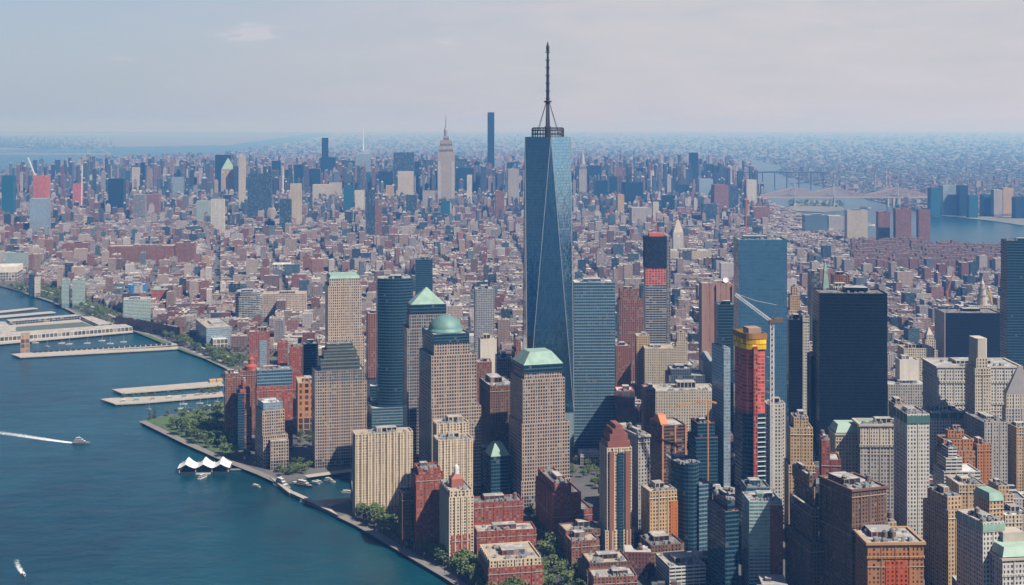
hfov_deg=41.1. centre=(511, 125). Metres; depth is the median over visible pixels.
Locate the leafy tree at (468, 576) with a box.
[463,570,472,583]
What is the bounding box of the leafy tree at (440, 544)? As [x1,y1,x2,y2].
[431,543,444,560]
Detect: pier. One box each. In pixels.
[0,308,37,312]
[0,311,55,317]
[0,317,132,344]
[11,343,177,358]
[100,391,223,405]
[112,381,223,394]
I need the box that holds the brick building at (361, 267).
[359,260,363,274]
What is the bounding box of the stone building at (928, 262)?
[924,257,932,269]
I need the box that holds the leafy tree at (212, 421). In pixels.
[208,418,219,432]
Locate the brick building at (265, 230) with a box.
[258,225,269,235]
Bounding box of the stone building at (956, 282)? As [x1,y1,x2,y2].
[951,280,962,290]
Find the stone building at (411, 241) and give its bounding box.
[408,237,415,248]
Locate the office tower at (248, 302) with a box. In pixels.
[235,288,262,325]
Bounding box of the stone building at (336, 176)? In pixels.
[334,170,338,182]
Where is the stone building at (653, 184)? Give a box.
[652,178,655,191]
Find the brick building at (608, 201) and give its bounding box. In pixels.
[605,197,611,208]
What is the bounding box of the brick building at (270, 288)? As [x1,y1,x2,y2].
[267,286,276,290]
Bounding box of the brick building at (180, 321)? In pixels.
[174,315,185,330]
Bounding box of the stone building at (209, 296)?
[207,288,211,304]
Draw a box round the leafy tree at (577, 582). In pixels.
[573,578,585,584]
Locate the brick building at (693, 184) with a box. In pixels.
[692,178,694,191]
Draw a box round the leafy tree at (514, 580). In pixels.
[502,575,522,584]
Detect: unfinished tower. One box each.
[33,175,49,197]
[73,184,82,206]
[643,212,669,343]
[733,326,766,562]
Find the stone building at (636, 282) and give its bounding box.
[624,278,640,287]
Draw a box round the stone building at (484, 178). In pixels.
[481,165,486,192]
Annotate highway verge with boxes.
[14,288,247,366]
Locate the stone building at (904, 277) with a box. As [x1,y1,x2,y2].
[894,269,912,285]
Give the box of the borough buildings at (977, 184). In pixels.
[234,144,1023,213]
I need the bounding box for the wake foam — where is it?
[22,435,71,442]
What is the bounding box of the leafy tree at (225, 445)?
[219,442,230,456]
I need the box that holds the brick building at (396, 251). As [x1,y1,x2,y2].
[394,246,399,266]
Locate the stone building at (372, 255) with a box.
[370,250,375,262]
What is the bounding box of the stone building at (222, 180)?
[221,171,223,190]
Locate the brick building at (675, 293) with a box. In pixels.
[672,286,679,305]
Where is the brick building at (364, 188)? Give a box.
[363,166,365,191]
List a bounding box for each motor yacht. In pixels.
[273,476,290,488]
[295,479,311,486]
[323,477,335,481]
[341,489,351,492]
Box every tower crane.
[81,165,82,204]
[674,400,716,480]
[734,293,782,490]
[745,195,746,234]
[946,270,954,303]
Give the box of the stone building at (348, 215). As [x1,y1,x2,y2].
[345,210,352,222]
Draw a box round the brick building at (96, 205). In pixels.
[93,201,98,209]
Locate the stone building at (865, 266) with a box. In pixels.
[861,262,871,271]
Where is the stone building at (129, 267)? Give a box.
[125,263,133,272]
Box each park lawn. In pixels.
[146,410,236,459]
[542,537,578,584]
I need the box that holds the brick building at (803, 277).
[799,271,807,286]
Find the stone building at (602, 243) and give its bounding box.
[599,237,605,247]
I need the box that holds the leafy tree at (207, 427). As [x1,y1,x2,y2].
[203,425,212,434]
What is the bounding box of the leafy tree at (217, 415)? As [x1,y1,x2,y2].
[211,411,223,419]
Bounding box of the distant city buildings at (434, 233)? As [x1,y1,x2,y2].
[0,149,1023,584]
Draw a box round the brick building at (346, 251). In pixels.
[343,248,350,258]
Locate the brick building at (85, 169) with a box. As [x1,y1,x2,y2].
[83,162,88,189]
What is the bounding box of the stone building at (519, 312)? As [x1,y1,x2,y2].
[512,308,522,315]
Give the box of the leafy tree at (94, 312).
[91,309,98,315]
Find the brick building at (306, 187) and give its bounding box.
[302,165,309,193]
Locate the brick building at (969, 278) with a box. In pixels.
[963,273,974,284]
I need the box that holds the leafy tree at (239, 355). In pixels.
[234,352,243,363]
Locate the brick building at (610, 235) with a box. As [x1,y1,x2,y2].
[607,230,613,242]
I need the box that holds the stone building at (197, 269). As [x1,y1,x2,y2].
[194,265,201,275]
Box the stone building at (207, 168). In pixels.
[205,162,209,181]
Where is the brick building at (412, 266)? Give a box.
[410,259,414,274]
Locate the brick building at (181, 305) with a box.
[173,301,190,307]
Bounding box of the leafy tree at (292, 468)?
[289,464,295,474]
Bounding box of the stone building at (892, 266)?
[888,261,896,279]
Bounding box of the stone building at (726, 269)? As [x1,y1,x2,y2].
[719,262,733,278]
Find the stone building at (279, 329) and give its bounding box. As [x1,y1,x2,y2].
[274,318,284,342]
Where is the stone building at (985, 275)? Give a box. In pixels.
[979,271,988,281]
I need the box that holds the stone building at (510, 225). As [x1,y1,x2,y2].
[508,221,513,233]
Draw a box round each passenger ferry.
[72,437,89,443]
[197,473,206,478]
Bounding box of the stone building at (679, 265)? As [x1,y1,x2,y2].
[676,257,682,273]
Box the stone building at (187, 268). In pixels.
[184,263,191,274]
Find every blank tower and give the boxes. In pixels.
[478,333,496,372]
[700,351,711,384]
[895,354,918,381]
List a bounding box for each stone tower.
[35,276,40,296]
[274,309,283,319]
[510,333,520,371]
[620,422,650,528]
[635,331,649,399]
[674,329,687,364]
[765,397,784,524]
[784,409,815,533]
[785,461,823,584]
[787,284,801,317]
[801,311,809,414]
[818,471,888,584]
[852,416,893,518]
[893,405,929,538]
[921,357,1022,418]
[921,404,964,469]
[922,327,937,357]
[922,484,961,584]
[934,425,975,466]
[956,506,1004,584]
[963,335,990,433]
[973,486,1003,519]
[988,478,1013,508]
[990,527,1023,584]
[1002,366,1023,423]
[1008,421,1023,490]
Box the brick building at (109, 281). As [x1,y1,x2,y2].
[105,276,113,293]
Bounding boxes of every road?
[25,287,247,365]
[289,425,301,463]
[536,535,565,584]
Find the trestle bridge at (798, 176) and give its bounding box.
[744,172,828,186]
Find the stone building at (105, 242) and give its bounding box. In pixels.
[102,238,108,247]
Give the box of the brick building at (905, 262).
[899,257,908,268]
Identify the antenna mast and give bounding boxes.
[282,166,283,191]
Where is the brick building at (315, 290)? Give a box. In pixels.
[312,285,318,296]
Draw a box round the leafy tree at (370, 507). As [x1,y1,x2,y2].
[366,504,380,522]
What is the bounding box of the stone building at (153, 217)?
[150,212,156,223]
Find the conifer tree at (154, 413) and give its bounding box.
[152,406,157,417]
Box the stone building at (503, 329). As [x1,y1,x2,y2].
[497,318,509,351]
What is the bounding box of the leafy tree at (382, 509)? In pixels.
[376,504,385,512]
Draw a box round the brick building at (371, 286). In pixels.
[368,280,375,291]
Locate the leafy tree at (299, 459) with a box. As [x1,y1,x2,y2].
[296,456,303,462]
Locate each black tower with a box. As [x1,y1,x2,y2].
[787,313,801,421]
[807,351,813,448]
[812,286,886,460]
[935,307,999,357]
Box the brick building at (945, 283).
[942,279,950,296]
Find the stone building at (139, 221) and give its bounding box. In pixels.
[135,217,144,225]
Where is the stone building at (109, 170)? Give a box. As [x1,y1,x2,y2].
[108,163,110,178]
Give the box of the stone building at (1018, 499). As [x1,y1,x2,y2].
[1012,493,1023,506]
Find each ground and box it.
[0,133,303,149]
[0,150,784,584]
[181,132,1023,225]
[788,200,844,211]
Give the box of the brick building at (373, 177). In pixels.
[371,167,375,192]
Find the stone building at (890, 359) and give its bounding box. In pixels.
[887,352,893,368]
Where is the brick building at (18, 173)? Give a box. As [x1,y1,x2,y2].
[16,164,20,187]
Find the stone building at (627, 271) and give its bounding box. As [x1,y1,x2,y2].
[623,264,632,280]
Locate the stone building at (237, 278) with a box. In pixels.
[233,274,241,281]
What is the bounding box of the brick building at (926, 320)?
[908,316,931,330]
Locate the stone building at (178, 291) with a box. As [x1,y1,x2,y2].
[173,284,180,298]
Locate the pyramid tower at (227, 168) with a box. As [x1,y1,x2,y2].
[221,158,232,194]
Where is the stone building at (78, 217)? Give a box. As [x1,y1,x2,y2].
[74,213,83,220]
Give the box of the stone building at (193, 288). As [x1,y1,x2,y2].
[189,280,197,295]
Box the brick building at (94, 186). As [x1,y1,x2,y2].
[92,167,96,197]
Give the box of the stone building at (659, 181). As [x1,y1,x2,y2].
[658,173,660,191]
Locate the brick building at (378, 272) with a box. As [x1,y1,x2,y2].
[374,270,383,281]
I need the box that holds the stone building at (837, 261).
[834,256,844,268]
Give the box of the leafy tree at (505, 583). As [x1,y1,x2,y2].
[497,580,513,584]
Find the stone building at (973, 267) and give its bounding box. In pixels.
[967,261,976,275]
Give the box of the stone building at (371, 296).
[367,291,375,300]
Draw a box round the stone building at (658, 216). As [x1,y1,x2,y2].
[653,211,663,223]
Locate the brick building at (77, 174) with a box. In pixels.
[76,165,78,183]
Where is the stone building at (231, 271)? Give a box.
[229,266,233,277]
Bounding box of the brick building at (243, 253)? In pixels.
[240,247,246,260]
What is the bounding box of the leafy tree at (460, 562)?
[454,556,471,578]
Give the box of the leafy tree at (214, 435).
[210,430,219,444]
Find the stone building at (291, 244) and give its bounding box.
[285,238,296,250]
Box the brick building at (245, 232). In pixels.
[242,228,248,238]
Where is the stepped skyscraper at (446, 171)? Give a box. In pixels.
[437,120,454,202]
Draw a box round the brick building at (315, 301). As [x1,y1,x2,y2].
[311,295,319,308]
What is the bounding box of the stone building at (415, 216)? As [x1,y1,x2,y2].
[414,210,417,222]
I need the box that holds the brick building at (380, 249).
[378,244,382,255]
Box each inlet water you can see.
[757,167,816,171]
[788,177,827,183]
[856,161,926,163]
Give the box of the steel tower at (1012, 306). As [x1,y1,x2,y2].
[1000,237,1023,368]
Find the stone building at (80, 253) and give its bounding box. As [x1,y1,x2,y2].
[74,248,87,260]
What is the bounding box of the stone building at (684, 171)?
[683,165,685,178]
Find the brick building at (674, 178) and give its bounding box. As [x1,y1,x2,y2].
[672,167,675,190]
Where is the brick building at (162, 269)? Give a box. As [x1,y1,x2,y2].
[159,265,168,274]
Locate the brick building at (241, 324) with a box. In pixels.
[237,319,248,328]
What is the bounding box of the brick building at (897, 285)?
[893,280,901,291]
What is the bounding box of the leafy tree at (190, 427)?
[186,424,195,437]
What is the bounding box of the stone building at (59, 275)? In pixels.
[57,266,62,289]
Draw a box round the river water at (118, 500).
[0,132,1023,584]
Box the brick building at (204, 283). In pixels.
[201,279,208,287]
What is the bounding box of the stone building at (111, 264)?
[108,258,116,272]
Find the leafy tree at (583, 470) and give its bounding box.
[579,468,586,477]
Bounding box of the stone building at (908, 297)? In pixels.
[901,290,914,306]
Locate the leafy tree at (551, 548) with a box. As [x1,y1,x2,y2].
[546,541,557,553]
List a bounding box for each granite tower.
[312,341,366,467]
[403,287,446,467]
[419,315,480,494]
[509,348,570,506]
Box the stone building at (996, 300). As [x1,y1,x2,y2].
[992,296,999,308]
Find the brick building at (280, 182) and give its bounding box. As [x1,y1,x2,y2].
[279,176,281,195]
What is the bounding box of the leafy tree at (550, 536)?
[544,531,558,544]
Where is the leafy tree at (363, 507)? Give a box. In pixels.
[358,504,368,521]
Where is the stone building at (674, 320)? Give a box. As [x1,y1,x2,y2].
[670,316,678,326]
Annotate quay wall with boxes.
[270,477,293,495]
[290,492,338,518]
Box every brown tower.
[617,286,642,380]
[650,413,686,483]
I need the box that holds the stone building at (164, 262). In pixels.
[159,259,169,267]
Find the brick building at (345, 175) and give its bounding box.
[344,167,346,184]
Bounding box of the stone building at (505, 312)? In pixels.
[501,306,509,318]
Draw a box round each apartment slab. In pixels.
[5,250,27,272]
[123,296,150,320]
[352,425,412,515]
[433,414,468,434]
[433,431,472,488]
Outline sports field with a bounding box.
[15,322,90,331]
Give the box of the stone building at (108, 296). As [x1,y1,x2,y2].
[105,292,118,305]
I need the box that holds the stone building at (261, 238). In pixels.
[257,234,264,242]
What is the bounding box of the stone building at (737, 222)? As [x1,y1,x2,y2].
[735,216,741,228]
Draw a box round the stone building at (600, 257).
[596,252,604,269]
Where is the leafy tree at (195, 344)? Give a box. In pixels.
[192,342,198,350]
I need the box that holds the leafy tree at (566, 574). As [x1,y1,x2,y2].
[559,569,573,584]
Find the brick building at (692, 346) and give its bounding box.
[688,339,698,350]
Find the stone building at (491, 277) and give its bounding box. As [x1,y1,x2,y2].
[488,272,496,286]
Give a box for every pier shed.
[0,322,15,332]
[0,324,131,341]
[7,314,79,324]
[81,316,111,325]
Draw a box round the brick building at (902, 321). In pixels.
[898,315,910,329]
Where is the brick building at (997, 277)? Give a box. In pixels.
[994,273,1000,285]
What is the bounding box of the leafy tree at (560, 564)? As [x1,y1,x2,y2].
[553,560,565,573]
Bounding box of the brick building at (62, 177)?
[61,166,63,196]
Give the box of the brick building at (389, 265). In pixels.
[384,260,393,273]
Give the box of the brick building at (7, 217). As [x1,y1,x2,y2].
[4,212,10,225]
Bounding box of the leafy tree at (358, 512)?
[356,504,365,519]
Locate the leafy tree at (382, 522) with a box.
[378,517,388,532]
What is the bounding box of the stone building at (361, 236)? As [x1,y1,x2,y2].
[359,230,364,242]
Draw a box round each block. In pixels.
[2,175,15,214]
[30,198,50,232]
[108,178,125,210]
[108,244,174,265]
[116,316,182,338]
[126,171,130,181]
[127,282,146,292]
[132,167,139,192]
[133,194,146,218]
[140,162,144,179]
[147,194,160,214]
[151,283,182,300]
[172,177,183,194]
[175,240,195,262]
[196,318,231,345]
[197,200,209,220]
[211,199,224,235]
[215,155,231,191]
[223,195,233,200]
[224,369,239,442]
[239,156,245,206]
[239,356,257,434]
[248,173,272,217]
[263,290,306,321]
[270,438,288,469]
[272,161,280,176]
[280,199,291,232]
[290,183,301,224]
[294,165,303,182]
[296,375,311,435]
[309,169,319,192]
[313,184,330,201]
[320,157,335,179]
[322,138,327,156]
[329,183,341,194]
[340,161,354,167]
[344,185,353,212]
[355,190,364,208]
[361,172,370,189]
[366,190,374,235]
[367,378,375,418]
[368,399,402,428]
[375,205,381,236]
[378,171,392,192]
[386,185,393,198]
[393,152,413,183]
[398,171,413,195]
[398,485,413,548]
[406,195,416,215]
[415,162,420,193]
[422,160,432,169]
[423,190,435,212]
[442,201,449,217]
[451,534,470,566]
[455,159,466,170]
[456,168,473,193]
[467,175,471,203]
[474,492,523,523]
[474,521,536,556]
[475,172,480,191]
[477,357,491,403]
[477,541,543,584]
[479,373,509,451]
[481,444,487,493]
[494,160,502,168]
[495,191,503,217]
[495,351,511,379]
[506,162,516,179]
[507,169,518,205]
[558,518,600,558]
[564,529,599,570]
[577,550,633,584]
[588,165,600,186]
[588,565,637,584]
[593,180,607,198]
[609,176,617,193]
[614,384,634,425]
[615,341,630,385]
[616,167,622,190]
[617,194,623,212]
[622,182,642,204]
[629,207,650,225]
[636,168,645,182]
[639,531,684,574]
[641,383,655,433]
[643,344,675,383]
[650,171,653,186]
[652,202,658,220]
[653,380,711,448]
[656,551,705,584]
[662,195,674,207]
[665,363,704,383]
[670,248,710,258]
[688,416,717,486]
[689,152,697,183]
[697,178,712,196]
[701,203,716,220]
[706,164,712,177]
[711,184,728,211]
[729,186,738,207]
[744,179,756,203]
[750,206,769,222]
[808,270,818,340]
[809,341,811,351]
[827,215,843,231]
[828,420,856,472]
[829,282,852,288]
[830,271,849,283]
[844,209,867,239]
[887,378,922,415]
[887,510,896,525]
[889,396,907,417]
[897,343,933,379]
[927,188,939,216]
[933,440,979,486]
[938,185,955,214]
[945,474,984,508]
[956,185,967,215]
[965,412,1007,483]
[966,195,977,217]
[972,436,991,485]
[980,194,989,215]
[990,189,1002,216]
[999,188,1012,215]
[1003,503,1023,531]
[1012,197,1023,217]
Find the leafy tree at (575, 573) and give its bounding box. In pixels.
[570,567,578,581]
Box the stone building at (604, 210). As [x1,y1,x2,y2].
[602,206,606,218]
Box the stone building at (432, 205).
[430,200,433,214]
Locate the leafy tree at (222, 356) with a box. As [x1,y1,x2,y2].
[219,354,226,359]
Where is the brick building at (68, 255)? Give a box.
[64,251,72,261]
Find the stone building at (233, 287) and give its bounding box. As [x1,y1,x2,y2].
[229,281,245,292]
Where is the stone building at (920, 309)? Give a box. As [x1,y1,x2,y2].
[915,305,929,313]
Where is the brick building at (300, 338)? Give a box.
[284,335,302,343]
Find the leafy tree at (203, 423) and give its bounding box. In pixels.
[197,421,209,432]
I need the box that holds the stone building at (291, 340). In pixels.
[284,337,297,348]
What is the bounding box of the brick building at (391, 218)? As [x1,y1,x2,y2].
[390,213,393,225]
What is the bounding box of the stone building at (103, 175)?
[101,171,105,189]
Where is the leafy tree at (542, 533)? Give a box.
[538,530,548,538]
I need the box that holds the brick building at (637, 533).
[632,526,640,546]
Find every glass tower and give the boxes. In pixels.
[62,278,69,307]
[72,278,84,307]
[236,377,251,449]
[255,365,292,449]
[356,138,369,171]
[376,274,412,407]
[523,42,573,455]
[573,277,614,452]
[665,453,699,551]
[698,477,711,550]
[707,488,738,584]
[712,341,729,486]
[715,300,733,443]
[734,235,786,484]
[741,477,769,580]
[742,490,782,584]
[802,213,826,230]
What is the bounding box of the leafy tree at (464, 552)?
[455,549,473,556]
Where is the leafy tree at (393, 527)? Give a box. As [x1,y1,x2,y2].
[387,522,397,539]
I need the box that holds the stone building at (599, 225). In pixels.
[595,221,602,230]
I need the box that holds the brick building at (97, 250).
[95,245,99,255]
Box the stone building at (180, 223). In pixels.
[175,220,186,226]
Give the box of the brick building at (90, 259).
[87,252,93,269]
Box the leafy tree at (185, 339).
[181,337,188,342]
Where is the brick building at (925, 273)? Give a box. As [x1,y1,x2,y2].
[921,266,930,279]
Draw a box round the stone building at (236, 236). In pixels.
[231,233,242,239]
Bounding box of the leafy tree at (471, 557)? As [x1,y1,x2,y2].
[463,554,477,564]
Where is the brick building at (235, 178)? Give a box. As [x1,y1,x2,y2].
[233,165,237,191]
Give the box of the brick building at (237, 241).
[234,238,240,253]
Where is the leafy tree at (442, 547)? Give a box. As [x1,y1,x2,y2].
[434,545,445,563]
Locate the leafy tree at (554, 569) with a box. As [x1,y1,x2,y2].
[551,565,558,575]
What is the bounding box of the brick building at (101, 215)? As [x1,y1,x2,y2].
[99,209,104,222]
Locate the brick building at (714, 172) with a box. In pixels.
[712,164,716,183]
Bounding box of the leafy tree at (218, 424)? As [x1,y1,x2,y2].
[212,420,223,431]
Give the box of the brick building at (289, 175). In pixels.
[288,167,291,190]
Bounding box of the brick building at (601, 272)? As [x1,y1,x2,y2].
[598,266,603,278]
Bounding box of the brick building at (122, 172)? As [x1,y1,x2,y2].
[120,167,125,177]
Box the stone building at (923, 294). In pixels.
[915,291,931,297]
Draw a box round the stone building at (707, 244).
[704,240,711,248]
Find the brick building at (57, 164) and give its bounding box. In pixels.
[55,159,60,173]
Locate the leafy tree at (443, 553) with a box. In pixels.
[436,550,447,565]
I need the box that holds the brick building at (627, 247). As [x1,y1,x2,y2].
[625,242,630,256]
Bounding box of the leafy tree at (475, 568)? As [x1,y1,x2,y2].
[464,563,482,584]
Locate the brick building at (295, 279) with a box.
[292,273,305,287]
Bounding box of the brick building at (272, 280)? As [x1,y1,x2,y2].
[264,274,278,290]
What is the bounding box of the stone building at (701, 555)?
[693,550,706,579]
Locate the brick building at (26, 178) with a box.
[25,167,26,189]
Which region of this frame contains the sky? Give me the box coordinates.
[0,0,1023,131]
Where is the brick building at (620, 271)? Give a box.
[617,264,622,281]
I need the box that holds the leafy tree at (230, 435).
[227,431,236,442]
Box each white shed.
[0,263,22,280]
[212,337,227,348]
[272,262,290,269]
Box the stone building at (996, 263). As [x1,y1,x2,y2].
[992,257,1000,269]
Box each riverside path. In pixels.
[25,293,230,368]
[139,420,276,481]
[305,469,351,477]
[337,515,466,584]
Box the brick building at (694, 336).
[688,330,698,342]
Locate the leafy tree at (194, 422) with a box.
[189,418,197,425]
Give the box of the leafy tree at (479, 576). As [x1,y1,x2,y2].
[472,571,484,583]
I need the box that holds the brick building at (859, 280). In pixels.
[853,275,866,284]
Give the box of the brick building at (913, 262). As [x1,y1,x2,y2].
[909,257,919,269]
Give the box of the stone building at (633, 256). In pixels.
[628,252,638,261]
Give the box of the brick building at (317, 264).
[311,257,323,273]
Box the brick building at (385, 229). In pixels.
[382,225,388,236]
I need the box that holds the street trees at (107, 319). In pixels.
[2,236,819,368]
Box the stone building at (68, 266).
[65,262,73,276]
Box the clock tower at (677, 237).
[672,217,682,248]
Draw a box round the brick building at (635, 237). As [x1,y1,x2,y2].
[631,233,639,240]
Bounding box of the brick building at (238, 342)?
[230,334,247,351]
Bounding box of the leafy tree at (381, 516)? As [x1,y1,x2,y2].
[377,512,387,528]
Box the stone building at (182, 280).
[179,276,185,294]
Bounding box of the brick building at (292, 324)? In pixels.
[286,319,298,330]
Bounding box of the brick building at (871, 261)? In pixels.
[866,258,874,271]
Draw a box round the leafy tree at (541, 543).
[535,539,547,556]
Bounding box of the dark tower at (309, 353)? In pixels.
[302,339,317,375]
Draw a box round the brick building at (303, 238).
[301,233,306,243]
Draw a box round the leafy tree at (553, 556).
[548,554,560,564]
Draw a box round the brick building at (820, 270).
[817,268,832,281]
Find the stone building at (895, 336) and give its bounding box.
[892,333,899,342]
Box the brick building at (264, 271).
[260,266,269,281]
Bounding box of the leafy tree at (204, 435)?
[201,433,208,439]
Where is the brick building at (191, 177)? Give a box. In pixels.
[190,168,193,186]
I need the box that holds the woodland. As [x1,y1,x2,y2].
[0,132,1023,206]
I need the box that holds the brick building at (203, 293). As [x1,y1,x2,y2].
[200,287,207,301]
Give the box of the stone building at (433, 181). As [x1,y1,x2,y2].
[432,173,435,189]
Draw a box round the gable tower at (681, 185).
[676,174,687,196]
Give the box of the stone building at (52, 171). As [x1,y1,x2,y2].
[51,164,54,182]
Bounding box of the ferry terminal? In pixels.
[178,456,241,474]
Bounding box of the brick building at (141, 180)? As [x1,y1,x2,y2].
[140,174,142,189]
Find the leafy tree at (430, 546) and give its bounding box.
[427,542,436,555]
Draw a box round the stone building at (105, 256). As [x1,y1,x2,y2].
[102,251,108,263]
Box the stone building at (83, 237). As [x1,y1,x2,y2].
[79,233,89,241]
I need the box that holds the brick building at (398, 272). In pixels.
[394,269,403,273]
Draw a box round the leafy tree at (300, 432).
[297,429,303,437]
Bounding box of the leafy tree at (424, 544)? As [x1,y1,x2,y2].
[418,541,429,555]
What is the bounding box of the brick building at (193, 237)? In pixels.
[189,233,196,240]
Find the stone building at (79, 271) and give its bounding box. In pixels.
[71,265,84,277]
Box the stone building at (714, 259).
[712,256,723,269]
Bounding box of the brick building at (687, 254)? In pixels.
[682,249,691,260]
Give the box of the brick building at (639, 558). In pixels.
[624,543,650,579]
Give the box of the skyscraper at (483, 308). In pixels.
[474,284,493,358]
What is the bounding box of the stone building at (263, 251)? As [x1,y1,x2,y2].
[261,245,265,259]
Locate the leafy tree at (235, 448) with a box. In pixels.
[228,442,241,457]
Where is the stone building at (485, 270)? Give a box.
[483,263,488,279]
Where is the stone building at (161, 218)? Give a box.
[160,211,164,225]
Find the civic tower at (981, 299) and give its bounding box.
[963,278,996,310]
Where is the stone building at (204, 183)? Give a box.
[201,177,207,193]
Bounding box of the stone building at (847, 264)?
[842,258,851,271]
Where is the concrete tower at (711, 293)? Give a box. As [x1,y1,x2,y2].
[699,277,733,369]
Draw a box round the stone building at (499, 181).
[497,172,502,190]
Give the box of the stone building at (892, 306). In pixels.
[887,302,899,310]
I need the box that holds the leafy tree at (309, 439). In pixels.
[306,435,311,445]
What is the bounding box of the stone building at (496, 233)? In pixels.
[491,228,500,237]
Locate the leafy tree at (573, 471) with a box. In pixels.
[570,467,576,476]
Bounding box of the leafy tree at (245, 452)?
[241,448,251,459]
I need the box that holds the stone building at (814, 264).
[810,260,819,269]
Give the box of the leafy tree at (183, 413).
[177,409,187,416]
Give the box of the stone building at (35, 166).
[33,159,37,173]
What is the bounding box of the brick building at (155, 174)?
[154,163,156,186]
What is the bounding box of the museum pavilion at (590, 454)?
[577,448,598,464]
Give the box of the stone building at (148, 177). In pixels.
[147,166,149,188]
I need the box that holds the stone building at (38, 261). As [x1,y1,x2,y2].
[34,254,40,269]
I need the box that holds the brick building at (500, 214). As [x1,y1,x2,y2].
[497,207,503,223]
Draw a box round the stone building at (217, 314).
[203,310,220,317]
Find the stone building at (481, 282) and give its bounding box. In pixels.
[477,279,487,286]
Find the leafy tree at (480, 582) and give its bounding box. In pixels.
[475,578,485,584]
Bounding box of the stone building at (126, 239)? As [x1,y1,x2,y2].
[123,236,129,244]
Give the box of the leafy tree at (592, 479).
[590,477,598,482]
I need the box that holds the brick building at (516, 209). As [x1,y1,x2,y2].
[514,197,518,213]
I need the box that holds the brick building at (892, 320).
[887,314,900,326]
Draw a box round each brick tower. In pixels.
[66,241,90,255]
[203,256,209,266]
[249,326,269,366]
[255,397,287,467]
[277,339,287,365]
[289,343,300,395]
[303,252,310,271]
[366,309,375,379]
[410,461,443,551]
[439,464,473,566]
[535,467,592,543]
[597,420,633,552]
[640,480,677,536]
[819,429,840,539]
[853,524,925,584]
[876,211,889,240]
[893,207,910,239]
[916,208,929,241]
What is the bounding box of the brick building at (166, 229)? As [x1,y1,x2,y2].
[161,226,169,235]
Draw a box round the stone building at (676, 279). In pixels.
[673,273,680,285]
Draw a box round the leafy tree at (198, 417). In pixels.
[195,414,204,422]
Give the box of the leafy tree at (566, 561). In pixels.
[561,558,569,567]
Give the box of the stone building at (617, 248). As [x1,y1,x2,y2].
[612,243,622,256]
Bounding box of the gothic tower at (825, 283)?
[819,261,828,287]
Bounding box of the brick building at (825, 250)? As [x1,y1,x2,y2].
[821,244,830,257]
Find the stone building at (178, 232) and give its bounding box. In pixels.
[175,228,181,240]
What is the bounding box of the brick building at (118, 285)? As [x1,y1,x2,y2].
[113,280,123,292]
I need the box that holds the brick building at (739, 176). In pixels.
[737,170,742,188]
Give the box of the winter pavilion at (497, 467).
[485,441,509,494]
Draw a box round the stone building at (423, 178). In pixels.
[422,168,424,189]
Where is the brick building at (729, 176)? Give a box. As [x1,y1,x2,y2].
[727,167,730,185]
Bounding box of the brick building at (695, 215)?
[691,212,700,220]
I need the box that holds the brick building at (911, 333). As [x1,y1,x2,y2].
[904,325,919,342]
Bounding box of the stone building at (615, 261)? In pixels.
[612,257,618,269]
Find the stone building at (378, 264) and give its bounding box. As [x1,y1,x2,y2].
[375,260,382,270]
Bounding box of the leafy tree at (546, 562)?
[541,556,552,571]
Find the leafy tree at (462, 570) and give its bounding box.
[459,565,469,580]
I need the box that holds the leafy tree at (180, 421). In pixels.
[173,416,188,434]
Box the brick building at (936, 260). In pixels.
[933,257,941,270]
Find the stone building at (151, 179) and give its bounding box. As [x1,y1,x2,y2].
[150,168,153,190]
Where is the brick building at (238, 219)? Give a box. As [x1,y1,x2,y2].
[236,212,240,226]
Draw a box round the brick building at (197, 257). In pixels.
[194,252,201,263]
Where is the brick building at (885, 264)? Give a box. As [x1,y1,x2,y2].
[884,260,891,268]
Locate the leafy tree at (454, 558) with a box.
[448,556,457,570]
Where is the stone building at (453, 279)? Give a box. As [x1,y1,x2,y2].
[447,275,456,284]
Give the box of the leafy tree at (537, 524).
[532,521,540,535]
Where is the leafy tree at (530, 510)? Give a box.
[523,506,534,518]
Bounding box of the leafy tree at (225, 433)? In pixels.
[222,430,231,443]
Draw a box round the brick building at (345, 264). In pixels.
[342,260,349,271]
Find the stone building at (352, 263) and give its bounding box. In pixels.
[350,258,354,269]
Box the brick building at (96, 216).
[94,211,98,222]
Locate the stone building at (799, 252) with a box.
[795,248,803,258]
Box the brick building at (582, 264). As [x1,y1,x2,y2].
[578,258,585,273]
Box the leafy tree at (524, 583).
[516,582,530,584]
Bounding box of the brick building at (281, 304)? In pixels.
[276,299,285,315]
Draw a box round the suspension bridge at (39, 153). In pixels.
[0,143,110,156]
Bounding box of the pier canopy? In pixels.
[33,343,170,352]
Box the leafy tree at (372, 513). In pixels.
[366,508,379,523]
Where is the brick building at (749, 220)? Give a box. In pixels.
[743,214,751,227]
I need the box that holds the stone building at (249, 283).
[245,278,254,288]
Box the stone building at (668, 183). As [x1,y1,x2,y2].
[666,174,670,193]
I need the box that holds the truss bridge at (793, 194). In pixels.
[707,183,926,206]
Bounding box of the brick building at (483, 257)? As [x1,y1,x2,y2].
[481,252,486,264]
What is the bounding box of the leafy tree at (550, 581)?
[543,575,554,584]
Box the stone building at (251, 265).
[246,258,256,273]
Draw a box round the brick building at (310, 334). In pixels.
[303,330,314,340]
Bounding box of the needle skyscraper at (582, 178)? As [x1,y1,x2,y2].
[577,146,587,195]
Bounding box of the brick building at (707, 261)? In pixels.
[703,257,711,267]
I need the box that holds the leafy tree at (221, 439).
[216,435,228,442]
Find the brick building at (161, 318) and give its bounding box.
[157,312,166,323]
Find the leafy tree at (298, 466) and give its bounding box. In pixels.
[295,463,301,469]
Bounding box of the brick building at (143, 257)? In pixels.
[140,251,145,265]
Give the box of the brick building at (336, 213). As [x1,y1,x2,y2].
[334,210,338,223]
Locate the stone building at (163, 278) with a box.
[158,272,168,284]
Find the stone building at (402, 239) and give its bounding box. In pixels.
[398,234,408,245]
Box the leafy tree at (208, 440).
[205,437,213,447]
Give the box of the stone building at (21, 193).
[19,173,23,197]

